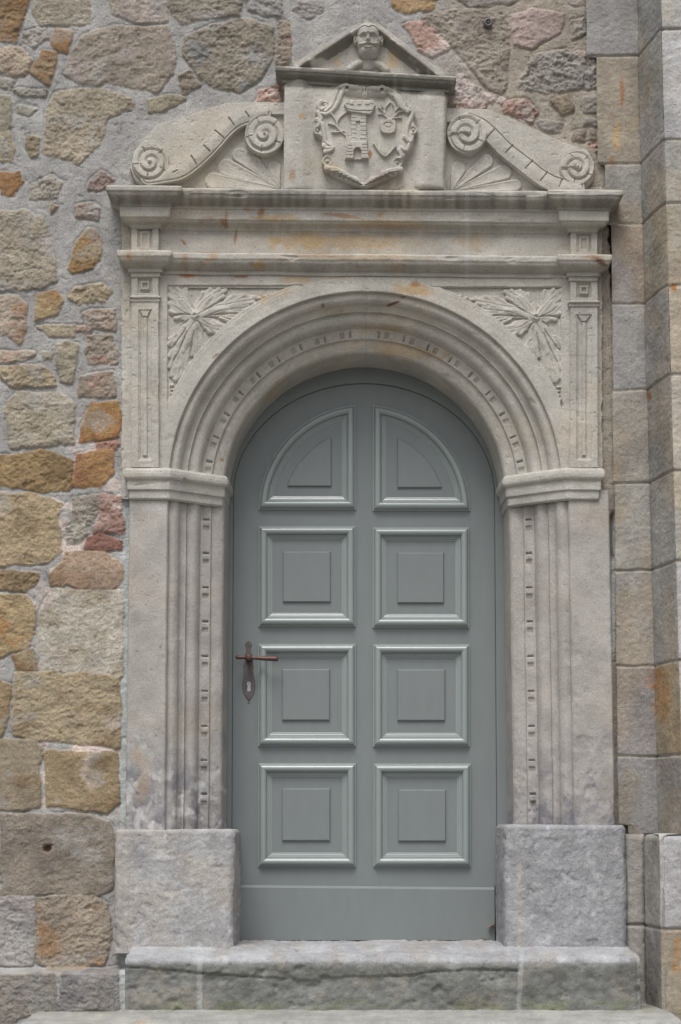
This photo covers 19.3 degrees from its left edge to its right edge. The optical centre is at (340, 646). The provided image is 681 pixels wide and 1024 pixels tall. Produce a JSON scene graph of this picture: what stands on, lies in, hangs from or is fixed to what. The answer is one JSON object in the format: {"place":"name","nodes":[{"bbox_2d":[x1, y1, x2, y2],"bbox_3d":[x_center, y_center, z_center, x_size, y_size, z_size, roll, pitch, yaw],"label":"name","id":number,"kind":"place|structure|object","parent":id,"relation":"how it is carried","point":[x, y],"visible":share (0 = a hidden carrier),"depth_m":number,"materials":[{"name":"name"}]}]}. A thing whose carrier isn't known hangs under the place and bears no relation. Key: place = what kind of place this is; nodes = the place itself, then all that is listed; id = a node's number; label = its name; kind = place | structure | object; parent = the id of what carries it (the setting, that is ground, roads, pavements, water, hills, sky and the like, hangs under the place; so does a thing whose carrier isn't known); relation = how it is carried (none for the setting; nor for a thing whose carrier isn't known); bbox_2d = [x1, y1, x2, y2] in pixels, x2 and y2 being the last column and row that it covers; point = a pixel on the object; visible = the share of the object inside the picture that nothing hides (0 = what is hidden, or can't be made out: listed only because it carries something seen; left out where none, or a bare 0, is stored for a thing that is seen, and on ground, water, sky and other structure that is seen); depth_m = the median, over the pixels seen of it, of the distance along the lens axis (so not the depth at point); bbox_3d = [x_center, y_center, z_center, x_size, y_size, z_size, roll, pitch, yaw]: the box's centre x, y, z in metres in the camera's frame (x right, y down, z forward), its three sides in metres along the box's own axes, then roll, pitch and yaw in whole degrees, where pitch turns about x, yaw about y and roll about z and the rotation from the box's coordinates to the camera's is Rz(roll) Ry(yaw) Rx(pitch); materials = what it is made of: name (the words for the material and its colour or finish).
{"place":"outdoors","nodes":[
{"label":"outdoors","id":0,"kind":"place"},
{"bbox_2d":[20,1004,680,1023],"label":"stone step","id":1,"kind":"object","parent":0,"point":[647,1014],"visible":0.61,"depth_m":6.69,"materials":[{"name":"grey stone"}]},
{"bbox_2d":[125,940,639,1010],"bbox_3d":[0.145,1.194,7.292,1.775,0.230,0.863,0,-5,0],"label":"stone step","id":2,"kind":"object","parent":1,"relation":"on","point":[416,975],"visible":0.74,"depth_m":6.88,"materials":[{"name":"grey stone"}]},
{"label":"ground","id":3,"kind":"structure","parent":0,"visible":0},
{"bbox_2d":[0,0,657,1023],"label":"stone wall","id":4,"kind":"structure","parent":3,"relation":"on","point":[94,94],"depth_m":7.43,"materials":[{"name":"beige stone"}]},
{"bbox_2d":[106,20,626,952],"bbox_3d":[0.088,-0.596,7.476,1.894,3.456,0.489,0,-5,0],"label":"stone portal","id":5,"kind":"object","parent":4,"relation":"attached to","point":[404,218],"visible":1,"depth_m":7.39,"materials":[{"name":"stone"}]},
{"bbox_2d":[226,367,506,941],"bbox_3d":[0.091,0.015,7.662,1.136,2.210,0.122,0,-5,0],"label":"door","id":6,"kind":"structure","parent":5,"relation":"attached to","point":[366,790],"depth_m":7.66,"materials":[{"name":"grey paint"}]},
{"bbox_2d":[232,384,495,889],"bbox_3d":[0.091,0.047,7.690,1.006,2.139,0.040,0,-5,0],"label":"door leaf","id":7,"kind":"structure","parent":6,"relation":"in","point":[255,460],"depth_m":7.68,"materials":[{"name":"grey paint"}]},
{"bbox_2d":[484,18,492,27],"bbox_3d":[0.555,-2.347,7.518,0.034,0.034,0.014,0,-5,0],"label":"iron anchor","id":8,"kind":"object","parent":4,"relation":"attached to","point":[488,22],"visible":1,"depth_m":7.51,"materials":[{"name":"grey metal"}]},
{"bbox_2d":[586,0,680,1019],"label":"corner buttress","id":9,"kind":"structure","parent":3,"relation":"on","point":[633,47],"depth_m":7.28,"materials":[{"name":"grey stone"}]}
]}

